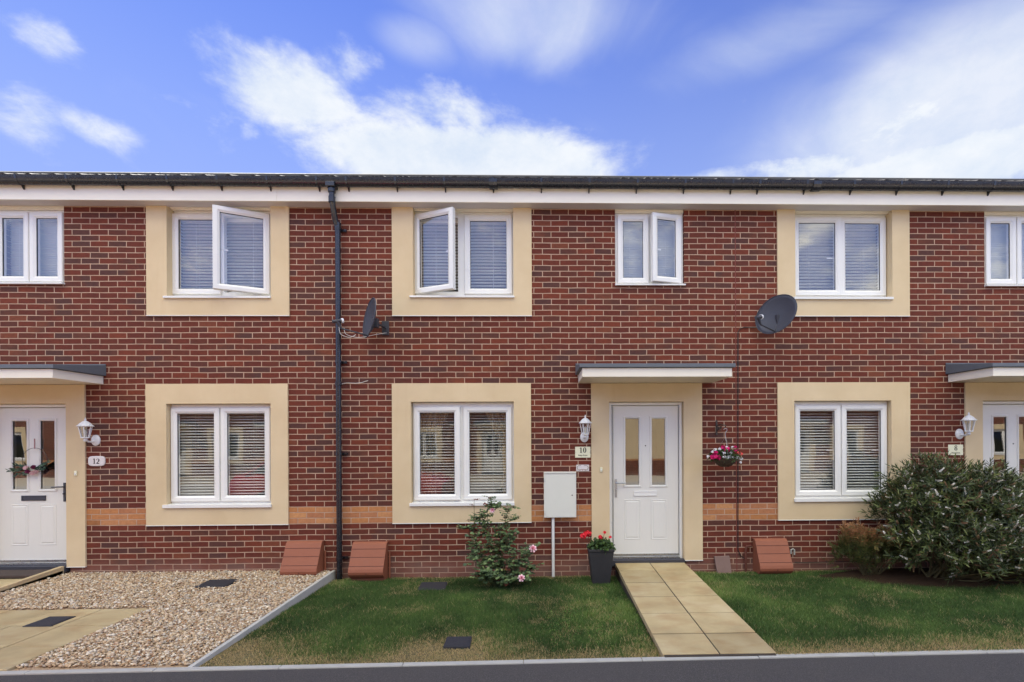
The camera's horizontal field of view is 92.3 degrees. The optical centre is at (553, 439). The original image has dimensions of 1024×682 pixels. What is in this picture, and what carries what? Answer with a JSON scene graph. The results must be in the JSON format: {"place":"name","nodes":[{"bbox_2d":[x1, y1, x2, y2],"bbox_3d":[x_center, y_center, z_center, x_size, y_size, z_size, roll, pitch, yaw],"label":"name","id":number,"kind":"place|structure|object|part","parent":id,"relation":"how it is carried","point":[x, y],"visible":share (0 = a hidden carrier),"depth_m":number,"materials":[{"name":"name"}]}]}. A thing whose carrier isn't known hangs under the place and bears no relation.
{"place":"outdoors","nodes":[
{"label":"outdoors","id":0,"kind":"place"},
{"bbox_2d":[0,608,148,670],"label":"patio","id":1,"kind":"structure","parent":0,"point":[19,644],"depth_m":4.41,"materials":[{"name":"beige stone"}]},
{"bbox_2d":[22,616,75,626],"bbox_3d":[-4.726,1.728,4.605,0.255,0.053,0.253,0,0,-1],"label":"drain cover","id":2,"kind":"object","parent":1,"relation":"on","point":[50,621],"visible":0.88,"depth_m":4.58,"materials":[{"name":"grey metal"}]},
{"bbox_2d":[0,171,159,174],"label":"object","id":3,"kind":"structure","parent":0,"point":[50,172],"depth_m":9.91,"materials":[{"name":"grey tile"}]},
{"bbox_2d":[0,569,330,670],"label":"gravel ground","id":4,"kind":"structure","parent":0,"point":[100,666],"depth_m":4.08,"materials":[{"name":"beige gravel"}]},
{"bbox_2d":[0,572,62,591],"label":"ramp","id":5,"kind":"structure","parent":4,"relation":"on","point":[4,581],"depth_m":5.80,"materials":[{"name":"beige concrete"}]},
{"bbox_2d":[0,569,49,577],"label":"door mat","id":6,"kind":"object","parent":5,"relation":"on","point":[15,573],"depth_m":5.94,"materials":[{"name":"grey"}]},
{"bbox_2d":[0,566,63,592],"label":"ramp edging","id":7,"kind":"object","parent":5,"relation":"on","point":[42,575],"visible":0.56,"depth_m":5.81,"materials":[{"name":"beige wood"}]},
{"bbox_2d":[195,579,238,588],"bbox_3d":[-3.922,1.697,5.740,0.354,0.053,0.304,0,0,-1],"label":"drain cover","id":8,"kind":"object","parent":4,"relation":"on","point":[217,583],"visible":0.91,"depth_m":5.69,"materials":[{"name":"grey metal"}]},
{"bbox_2d":[280,540,325,575],"bbox_3d":[-3.132,1.528,6.160,0.475,0.477,0.267,0,0,-1],"label":"gas meter box","id":9,"kind":"object","parent":4,"relation":"on","point":[305,557],"visible":0.79,"depth_m":6.12,"materials":[{"name":"plastic"}]},
{"bbox_2d":[199,575,660,666],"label":"lawn ground","id":10,"kind":"structure","parent":0,"point":[347,662],"depth_m":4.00,"materials":[{"name":"green plant"}]},
{"bbox_2d":[348,541,390,580],"bbox_3d":[-2.310,1.541,6.179,0.460,0.477,0.267,0,0,-1],"label":"gas meter box","id":11,"kind":"object","parent":10,"relation":"on","point":[368,560],"visible":0.99,"depth_m":6.14,"materials":[{"name":"plastic"}]},
{"bbox_2d":[418,582,446,590],"bbox_3d":[-1.442,1.775,5.874,0.349,0.053,0.310,0,0,-1],"label":"drain cover","id":12,"kind":"object","parent":10,"relation":"on","point":[433,585],"visible":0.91,"depth_m":5.87,"materials":[{"name":"grey metal"}]},
{"bbox_2d":[443,636,471,649],"bbox_3d":[-0.806,1.736,4.162,0.227,0.053,0.207,0,0,-1],"label":"drain cover","id":13,"kind":"object","parent":10,"relation":"on","point":[459,642],"visible":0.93,"depth_m":4.13,"materials":[{"name":"grey metal"}]},
{"bbox_2d":[456,495,543,586],"bbox_3d":[-0.636,1.218,5.843,1.069,1.094,0.525,0,0,-1],"label":"rose bush","id":14,"kind":"object","parent":10,"relation":"on","point":[497,577],"visible":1,"depth_m":5.84,"materials":[{"name":"green plant"}]},
{"bbox_2d":[586,544,614,584],"bbox_3d":[0.581,1.540,6.036,0.315,0.437,0.315,0,0,-1],"label":"planter","id":15,"kind":"object","parent":10,"relation":"on","point":[600,563],"visible":0.73,"depth_m":5.91,"materials":[{"name":"plastic"}]},
{"bbox_2d":[580,530,615,554],"bbox_3d":[0.576,1.244,5.990,0.351,0.274,0.419,0,0,44],"label":"geranium","id":16,"kind":"object","parent":15,"relation":"in","point":[596,544],"visible":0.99,"depth_m":5.95,"materials":[{"name":"green plant"}]},
{"bbox_2d":[0,653,1023,681],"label":"road","id":17,"kind":"structure","parent":0,"point":[1007,667],"depth_m":3.59,"materials":[{"name":"grey asphalt"}]},
{"bbox_2d":[0,0,1023,178],"label":"sky","id":18,"kind":"structure","parent":0,"point":[730,88],"materials":[{"name":"blue"}]},
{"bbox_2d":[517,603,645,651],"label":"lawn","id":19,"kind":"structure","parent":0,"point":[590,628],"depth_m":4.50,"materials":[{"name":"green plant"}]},
{"bbox_2d":[615,563,775,656],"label":"path","id":20,"kind":"structure","parent":0,"point":[683,609],"depth_m":4.62,"materials":[{"name":"beige stone"}]},
{"bbox_2d":[695,569,1023,654],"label":"lawn ground","id":21,"kind":"structure","parent":0,"point":[856,650],"depth_m":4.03,"materials":[{"name":"green plant"}]},
{"bbox_2d":[714,556,731,572],"bbox_3d":[2.200,1.641,6.346,0.204,0.252,0.102,0,0,-1],"label":"leaning slab","id":22,"kind":"object","parent":21,"relation":"on","point":[722,564],"depth_m":6.34,"materials":[{"name":"brown stone"}]},
{"bbox_2d":[745,538,792,574],"bbox_3d":[2.761,1.524,6.296,0.536,0.477,0.267,0,0,-1],"label":"gas meter box","id":23,"kind":"object","parent":21,"relation":"on","point":[771,555],"visible":0.98,"depth_m":6.25,"materials":[{"name":"plastic"}]},
{"bbox_2d":[820,568,1023,589],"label":"flower bed","id":24,"kind":"object","parent":21,"relation":"on","point":[901,576],"visible":0.55,"depth_m":5.85,"materials":[{"name":"soil"}]},
{"bbox_2d":[823,516,919,575],"bbox_3d":[3.922,1.330,6.068,1.237,0.762,0.796,0,0,-1],"label":"russet shrub","id":25,"kind":"object","parent":24,"relation":"on","point":[860,534],"visible":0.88,"depth_m":5.96,"materials":[{"name":"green plant"}]},
{"bbox_2d":[858,450,1023,591],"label":"flowering shrub","id":26,"kind":"object","parent":24,"relation":"on","point":[959,503],"visible":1,"depth_m":5.63,"materials":[{"name":"green plant"}]},
{"label":"ground","id":27,"kind":"structure","parent":0,"visible":0},
{"bbox_2d":[0,172,413,578],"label":"terraced house","id":28,"kind":"structure","parent":27,"relation":"on","point":[121,341],"depth_m":6.24,"materials":[{"name":"red brick"}]},
{"bbox_2d":[0,206,64,284],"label":"window","id":29,"kind":"structure","parent":28,"relation":"in","point":[31,216],"depth_m":6.22,"materials":[{"name":"white plastic"}]},
{"bbox_2d":[9,220,56,275],"bbox_3d":[-6.654,-2.451,6.360,0.744,0.824,0.056,0,0,-1],"label":"venetian blind","id":30,"kind":"object","parent":28,"relation":"attached to","point":[48,247],"visible":0.46,"depth_m":6.36,"materials":[{"name":"white plastic"}]},
{"bbox_2d":[0,404,69,571],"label":"door","id":31,"kind":"structure","parent":28,"relation":"in","point":[33,518],"depth_m":6.26,"materials":[{"name":"white plastic"}]},
{"bbox_2d":[6,439,50,476],"bbox_3d":[-6.652,0.233,6.215,0.566,0.488,0.066,0,0,-1],"label":"door wreath","id":32,"kind":"object","parent":31,"relation":"attached to","point":[25,468],"depth_m":6.21,"materials":[{"name":"green plant"}]},
{"bbox_2d":[76,418,100,445],"bbox_3d":[-5.796,-0.097,6.103,0.162,0.352,0.230,0,0,-1],"label":"wall lantern","id":33,"kind":"object","parent":28,"relation":"attached to","point":[95,440],"depth_m":6.07,"materials":[{"name":"white paint"}]},
{"bbox_2d":[88,456,105,465],"bbox_3d":[-5.786,0.274,6.207,0.207,0.126,0.023,0,0,-1],"label":"house number plate","id":34,"kind":"object","parent":28,"relation":"attached to","point":[96,460],"visible":1,"depth_m":6.20,"materials":[{"name":"white ceramic"}]},
{"bbox_2d":[163,204,270,297],"bbox_3d":[-4.271,-2.387,6.247,1.339,1.182,0.335,0,0,-1],"label":"window","id":35,"kind":"structure","parent":28,"relation":"in","point":[219,215],"depth_m":6.32,"materials":[{"name":"white plastic"}]},
{"bbox_2d":[162,404,271,507],"bbox_3d":[-4.271,0.206,6.294,1.356,1.319,0.168,0,0,-1],"label":"window","id":36,"kind":"structure","parent":28,"relation":"in","point":[221,498],"depth_m":6.30,"materials":[{"name":"white plastic"}]},
{"bbox_2d":[181,219,262,292],"bbox_3d":[-4.300,-2.409,6.449,1.152,0.977,0.056,0,0,-1],"label":"venetian blind","id":37,"kind":"object","parent":28,"relation":"attached to","point":[253,226],"visible":0.55,"depth_m":6.45,"materials":[{"name":"white plastic"}]},
{"bbox_2d":[180,414,264,493],"bbox_3d":[-4.277,0.183,6.412,1.168,1.137,0.056,0,0,-1],"label":"venetian blind","id":38,"kind":"object","parent":28,"relation":"attached to","point":[256,459],"visible":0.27,"depth_m":6.40,"materials":[{"name":"white plastic"}]},
{"bbox_2d":[188,570,335,666],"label":"edging kerb","id":39,"kind":"structure","parent":27,"relation":"on","point":[326,579],"depth_m":4.76,"materials":[{"name":"concrete"}]},
{"bbox_2d":[0,649,1023,675],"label":"kerb","id":40,"kind":"structure","parent":27,"relation":"on","point":[399,664],"depth_m":3.74,"materials":[{"name":"concrete"}]},
{"bbox_2d":[328,174,743,578],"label":"terraced house","id":41,"kind":"structure","parent":27,"relation":"on","point":[557,338],"depth_m":6.35,"materials":[{"name":"red brick"}]},
{"bbox_2d":[325,181,348,579],"bbox_3d":[-2.709,-0.700,6.145,0.149,4.940,0.288,0,0,-1],"label":"drainpipe","id":42,"kind":"object","parent":41,"relation":"attached to","point":[332,189],"visible":0.98,"depth_m":6.19,"materials":[{"name":"black plastic"}]},
{"bbox_2d":[332,297,388,337],"bbox_3d":[-2.355,-1.475,6.026,0.518,0.510,0.546,0,0,-1],"label":"satellite dish","id":43,"kind":"object","parent":41,"relation":"attached to","point":[370,322],"visible":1,"depth_m":6.07,"materials":[{"name":"grey metal"}]},
{"bbox_2d":[421,413,448,493],"bbox_3d":[-1.572,0.249,6.675,0.722,1.972,0.081,0,0,-1],"label":"curtain","id":44,"kind":"object","parent":41,"relation":"hanging from","point":[436,415],"visible":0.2,"depth_m":6.66,"materials":[{"name":"beige fabric"}]},
{"bbox_2d":[409,207,514,297],"bbox_3d":[-1.172,-2.409,6.330,1.342,1.169,0.313,0,0,-1],"label":"window","id":45,"kind":"structure","parent":41,"relation":"in","point":[465,217],"depth_m":6.40,"materials":[{"name":"white plastic"}]},
{"bbox_2d":[409,402,514,505],"bbox_3d":[-1.173,0.184,6.365,1.342,1.335,0.168,0,0,-1],"label":"window","id":46,"kind":"structure","parent":41,"relation":"in","point":[462,496],"depth_m":6.37,"materials":[{"name":"white plastic"}]},
{"bbox_2d":[421,413,505,493],"bbox_3d":[-1.174,0.168,6.484,1.180,1.140,0.056,0,0,-1],"label":"venetian blind","id":47,"kind":"object","parent":41,"relation":"attached to","point":[435,488],"visible":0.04,"depth_m":6.47,"materials":[{"name":"white plastic"}]},
{"bbox_2d":[422,220,505,291],"bbox_3d":[-1.174,-2.430,6.521,1.181,0.966,0.056,0,0,-1],"label":"venetian blind","id":48,"kind":"object","parent":41,"relation":"attached to","point":[493,257],"visible":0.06,"depth_m":6.53,"materials":[{"name":"white plastic"}]},
{"bbox_2d":[486,413,505,492],"bbox_3d":[-0.764,0.245,6.694,0.742,1.972,0.081,0,0,-1],"label":"curtain","id":49,"kind":"object","parent":41,"relation":"hanging from","point":[500,424],"visible":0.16,"depth_m":6.68,"materials":[{"name":"beige fabric"}]},
{"bbox_2d":[544,472,575,576],"bbox_3d":[0.091,1.104,6.311,0.413,1.383,0.086,0,0,-1],"label":"meter cabinet","id":50,"kind":"object","parent":41,"relation":"attached to","point":[559,494],"visible":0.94,"depth_m":6.28,"materials":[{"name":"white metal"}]},
{"bbox_3d":[0.090,0.706,6.284,0.413,0.586,0.030,0,0,-1],"label":"cabinet door","id":51,"kind":"part","parent":50,"relation":"part of","materials":[{"name":"white plastic"}]},
{"bbox_2d":[576,465,588,470],"bbox_3d":[0.383,0.369,6.354,0.166,0.083,0.014,0,0,-1],"label":"name tile","id":52,"kind":"object","parent":41,"relation":"attached to","point":[582,467],"visible":1,"depth_m":6.35,"materials":[{"name":"white ceramic"}]},
{"bbox_2d":[575,447,590,457],"bbox_3d":[0.385,0.164,6.356,0.199,0.141,0.009,0,0,-1],"label":"house number plate","id":53,"kind":"object","parent":41,"relation":"attached to","point":[582,452],"visible":1,"depth_m":6.35,"materials":[{"name":"white metal"}]},
{"bbox_2d":[579,415,590,441],"bbox_3d":[0.407,-0.140,6.246,0.162,0.352,0.230,0,0,-1],"label":"wall lantern","id":54,"kind":"object","parent":41,"relation":"attached to","point":[584,436],"depth_m":6.20,"materials":[{"name":"white paint"}]},
{"bbox_2d":[609,402,684,565],"bbox_3d":[1.216,0.573,6.423,0.972,2.124,0.175,0,0,-1],"label":"door","id":55,"kind":"structure","parent":41,"relation":"in","point":[646,525],"depth_m":6.44,"materials":[{"name":"white plastic"}]},
{"bbox_2d":[623,221,673,277],"bbox_3d":[1.253,-2.491,6.542,0.744,0.824,0.056,0,0,-1],"label":"window pane","id":56,"kind":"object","parent":41,"relation":"attached to","point":[632,247],"visible":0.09,"depth_m":6.54,"materials":[{"name":"clear glass"}]},
{"bbox_2d":[615,209,685,285],"bbox_3d":[1.260,-2.522,6.385,0.918,1.045,0.184,0,0,-1],"label":"window","id":57,"kind":"structure","parent":41,"relation":"in","point":[649,218],"depth_m":6.39,"materials":[{"name":"white plastic"}]},
{"bbox_2d":[716,420,725,434],"bbox_3d":[2.148,-0.156,6.262,0.087,0.196,0.278,0,0,-1],"label":"basket bracket","id":58,"kind":"object","parent":41,"relation":"attached to","point":[717,427],"visible":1,"depth_m":6.36,"materials":[{"name":"brown metal"}]},
{"bbox_2d":[706,428,742,466],"bbox_3d":[2.151,0.101,6.140,0.431,0.487,0.359,0,0,21],"label":"hanging basket","id":59,"kind":"object","parent":58,"relation":"hanging from","point":[723,457],"visible":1,"depth_m":6.05,"materials":[{"name":"wicker"}]},
{"bbox_2d":[663,176,1023,571],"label":"terraced house","id":60,"kind":"structure","parent":27,"relation":"on","point":[921,348],"depth_m":6.44,"materials":[{"name":"red brick"}]},
{"bbox_2d":[754,294,797,333],"bbox_3d":[2.675,-1.562,6.142,0.518,0.484,0.546,0,0,-1],"label":"satellite dish","id":61,"kind":"object","parent":60,"relation":"attached to","point":[776,313],"visible":1,"depth_m":6.12,"materials":[{"name":"grey metal"}]},
{"bbox_2d":[795,561,873,562],"bbox_3d":[3.728,1.613,6.425,1.125,0.030,0.014,0,0,-1],"label":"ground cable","id":62,"kind":"object","parent":60,"relation":"attached to","point":[821,562],"visible":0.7,"depth_m":6.42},
{"bbox_2d":[799,224,877,289],"bbox_3d":[3.816,-2.446,6.636,1.157,0.975,0.056,0,0,-1],"label":"venetian blind","id":63,"kind":"object","parent":60,"relation":"attached to","point":[806,232],"visible":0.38,"depth_m":6.64,"materials":[{"name":"white plastic"}]},
{"bbox_2d":[800,411,878,488],"bbox_3d":[3.810,0.133,6.598,1.147,1.131,0.056,0,0,-1],"label":"venetian blind","id":64,"kind":"object","parent":60,"relation":"attached to","point":[861,458],"visible":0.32,"depth_m":6.59,"materials":[{"name":"white plastic"}]},
{"bbox_2d":[794,401,886,501],"bbox_3d":[3.793,0.152,6.482,1.298,1.316,0.173,0,0,-1],"label":"window","id":65,"kind":"structure","parent":60,"relation":"in","point":[839,493],"depth_m":6.48,"materials":[{"name":"white plastic"}]},
{"bbox_2d":[794,211,893,299],"bbox_3d":[3.797,-2.426,6.498,1.314,1.184,0.205,0,0,-1],"label":"window","id":66,"kind":"structure","parent":60,"relation":"in","point":[839,219],"depth_m":6.52,"materials":[{"name":"white plastic"}]},
{"bbox_2d":[948,445,962,454],"bbox_3d":[5.316,0.136,6.470,0.198,0.138,0.009,0,0,-1],"label":"house number plate","id":67,"kind":"object","parent":60,"relation":"attached to","point":[953,449],"visible":1,"depth_m":6.47,"materials":[{"name":"white metal"}]},
{"bbox_2d":[955,412,976,438],"bbox_3d":[5.367,-0.180,6.360,0.162,0.352,0.230,0,0,-1],"label":"wall lantern","id":68,"kind":"object","parent":60,"relation":"attached to","point":[959,434],"depth_m":6.32,"materials":[{"name":"white paint"}]},
{"bbox_2d":[983,401,1023,560],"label":"door","id":69,"kind":"structure","parent":60,"relation":"in","point":[1010,411],"depth_m":6.56,"materials":[{"name":"white plastic"}]},
{"bbox_2d":[984,211,1023,286],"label":"window","id":70,"kind":"structure","parent":60,"relation":"in","point":[1013,221],"depth_m":6.51,"materials":[{"name":"white plastic"}]},
{"bbox_2d":[991,225,1023,278],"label":"window pane","id":71,"kind":"structure","parent":60,"relation":"attached to","point":[998,254],"depth_m":6.65,"materials":[{"name":"clear glass"}]},
{"bbox_2d":[905,178,1023,180],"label":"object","id":72,"kind":"structure","parent":27,"relation":"on","point":[988,179],"depth_m":10.33,"materials":[{"name":"tile"}]}
]}

